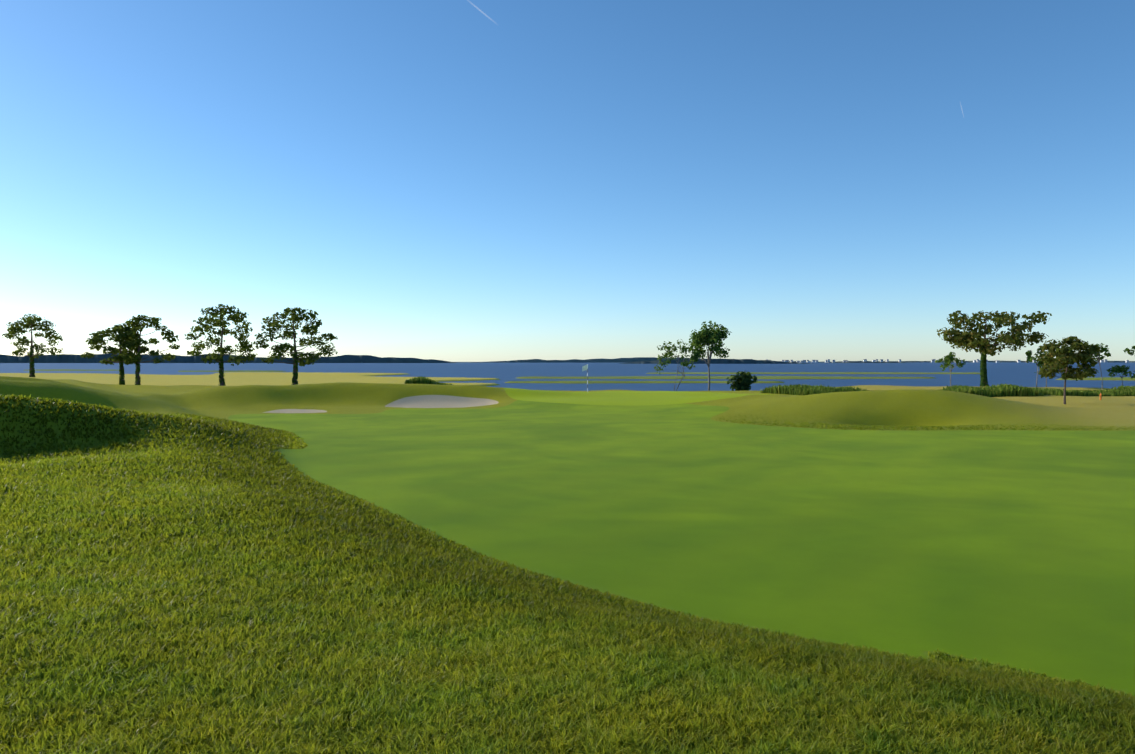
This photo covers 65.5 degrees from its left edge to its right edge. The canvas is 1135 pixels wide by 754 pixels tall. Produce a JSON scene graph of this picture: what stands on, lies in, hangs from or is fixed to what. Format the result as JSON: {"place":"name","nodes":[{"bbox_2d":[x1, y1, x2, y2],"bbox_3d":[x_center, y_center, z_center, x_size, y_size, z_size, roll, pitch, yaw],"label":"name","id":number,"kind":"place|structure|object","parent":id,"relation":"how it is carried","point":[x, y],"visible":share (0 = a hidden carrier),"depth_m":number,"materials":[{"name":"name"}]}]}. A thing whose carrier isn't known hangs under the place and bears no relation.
{"place":"outdoors","nodes":[
{"label":"outdoors","id":0,"kind":"place"},
{"bbox_2d":[0,369,1134,745],"bbox_3d":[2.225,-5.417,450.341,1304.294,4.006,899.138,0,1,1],"label":"terrain","id":1,"kind":"structure","parent":0,"point":[1016,549],"depth_m":19.22,"materials":[{"name":"green plant"}]},
{"bbox_2d":[2,314,63,376],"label":"pine tree","id":2,"kind":"object","parent":1,"relation":"on","point":[12,330],"visible":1,"depth_m":129.02,"materials":[{"name":"green plant"}]},
{"bbox_2d":[80,324,148,384],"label":"pine tree","id":3,"kind":"object","parent":1,"relation":"on","point":[99,336],"visible":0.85,"depth_m":108.06,"materials":[{"name":"green plant"}]},
{"bbox_2d":[108,315,179,384],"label":"pine tree","id":4,"kind":"object","parent":1,"relation":"on","point":[135,323],"visible":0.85,"depth_m":109.78,"materials":[{"name":"green plant"}]},
{"bbox_2d":[185,304,256,385],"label":"pine tree","id":5,"kind":"object","parent":1,"relation":"on","point":[245,346],"visible":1,"depth_m":102.17,"materials":[{"name":"green plant"}]},
{"bbox_2d":[253,307,337,384],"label":"pine tree","id":6,"kind":"object","parent":1,"relation":"on","point":[313,357],"visible":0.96,"depth_m":101.99,"materials":[{"name":"green plant"}]},
{"bbox_2d":[404,376,451,384],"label":"reed patch","id":7,"kind":"object","parent":1,"relation":"on","point":[421,380],"visible":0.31,"depth_m":100.74,"materials":[{"name":"green plant"}]},
{"bbox_2d":[0,394,1134,753],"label":"rough grass blades","id":8,"kind":"object","parent":1,"relation":"on","point":[376,660],"visible":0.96,"depth_m":5.74,"materials":[{"name":"green plant"}]},
{"bbox_2d":[582,364,587,391],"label":"golf flag","id":9,"kind":"object","parent":1,"relation":"on","point":[585,367],"visible":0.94,"depth_m":70.18,"materials":[{"name":"white fabric"}]},
{"bbox_2d":[654,339,694,390],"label":"broadleaf tree","id":10,"kind":"object","parent":1,"relation":"on","point":[674,349],"visible":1,"depth_m":109.53,"materials":[{"name":"green plant"}]},
{"bbox_2d":[686,321,731,390],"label":"broadleaf tree","id":11,"kind":"object","parent":1,"relation":"on","point":[712,337],"visible":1,"depth_m":110.66,"materials":[{"name":"green plant"}]},
{"bbox_2d":[726,371,757,390],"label":"bush","id":12,"kind":"object","parent":1,"relation":"on","point":[742,381],"visible":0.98,"depth_m":104.50,"materials":[{"name":"green plant"}]},
{"bbox_2d":[761,383,1134,396],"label":"shore reeds","id":13,"kind":"object","parent":1,"relation":"on","point":[1003,390],"depth_m":65.84,"materials":[{"name":"green plant"}]},
{"bbox_2d":[935,352,965,385],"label":"tree sapling","id":14,"kind":"object","parent":1,"relation":"on","point":[949,359],"visible":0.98,"depth_m":85.03,"materials":[{"name":"green plant"}]},
{"bbox_2d":[937,310,1051,385],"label":"pine tree","id":15,"kind":"object","parent":1,"relation":"on","point":[966,339],"visible":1,"depth_m":86.48,"materials":[{"name":"green plant"}]},
{"bbox_2d":[1025,348,1053,386],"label":"tree sapling","id":16,"kind":"object","parent":1,"relation":"on","point":[1029,357],"visible":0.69,"depth_m":83.24,"materials":[{"name":"green plant"}]},
{"bbox_2d":[1036,358,1050,386],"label":"tree sapling","id":17,"kind":"object","parent":1,"relation":"on","point":[1040,363],"visible":0.31,"depth_m":83.88,"materials":[{"name":"green plant"}]},
{"bbox_2d":[1034,336,1100,403],"bbox_3d":[29.663,-0.325,52.295,3.351,4.289,3.775,1,1,41],"label":"pine tree","id":18,"kind":"object","parent":1,"relation":"on","point":[1065,354],"visible":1,"depth_m":51.77,"materials":[{"name":"green plant"}]},
{"bbox_2d":[1091,343,1110,389],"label":"tree sapling","id":19,"kind":"object","parent":1,"relation":"on","point":[1102,349],"visible":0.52,"depth_m":80.97,"materials":[{"name":"green plant"}]},
{"bbox_2d":[1107,365,1134,385],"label":"tree sapling","id":20,"kind":"object","parent":1,"relation":"on","point":[1123,369],"visible":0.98,"depth_m":85.06,"materials":[{"name":"green plant"}]},
{"bbox_2d":[1124,346,1134,355],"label":"tree sapling","id":21,"kind":"object","parent":1,"relation":"on","point":[1131,353],"visible":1,"depth_m":83.34,"materials":[{"name":"green plant"}]},
{"bbox_2d":[0,362,1134,390],"bbox_3d":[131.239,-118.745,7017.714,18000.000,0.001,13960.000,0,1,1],"label":"bay water","id":22,"kind":"structure","parent":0,"point":[1023,374],"depth_m":333.85,"materials":[{"name":"blue liquid"}]},
{"bbox_2d":[0,353,455,362],"bbox_3d":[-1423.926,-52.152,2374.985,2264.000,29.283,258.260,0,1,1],"label":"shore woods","id":23,"kind":"object","parent":22,"relation":"on","point":[67,358],"visible":0.56,"depth_m":2267.22,"materials":[{"name":"green plant"}]},
{"bbox_2d":[470,357,689,362],"bbox_3d":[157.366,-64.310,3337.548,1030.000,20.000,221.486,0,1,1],"label":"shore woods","id":24,"kind":"object","parent":22,"relation":"on","point":[628,360],"visible":0.67,"depth_m":3305.86,"materials":[{"name":"green plant"}]},
{"bbox_2d":[0,0,1134,361],"label":"sky","id":25,"kind":"structure","parent":0,"point":[445,180],"materials":[{"name":"blue"}]},
{"bbox_2d":[619,359,813,363],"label":"shoreline","id":26,"kind":"structure","parent":0,"point":[729,361],"depth_m":1537.37,"materials":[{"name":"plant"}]},
{"bbox_2d":[829,362,904,362],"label":"shore island","id":27,"kind":"structure","parent":0,"point":[866,362],"depth_m":2396.20,"materials":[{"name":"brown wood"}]},
{"bbox_2d":[752,359,1128,362],"bbox_3d":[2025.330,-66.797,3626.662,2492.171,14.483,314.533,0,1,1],"label":"skyline","id":28,"kind":"structure","parent":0,"point":[978,360],"depth_m":3733.37,"materials":[{"name":"grey"}]},
{"bbox_2d":[789,360,1134,362],"bbox_3d":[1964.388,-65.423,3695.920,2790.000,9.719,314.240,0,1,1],"label":"shore","id":29,"kind":"structure","parent":0,"point":[953,361],"depth_m":3775.76,"materials":[{"name":"green plant"}]}
]}

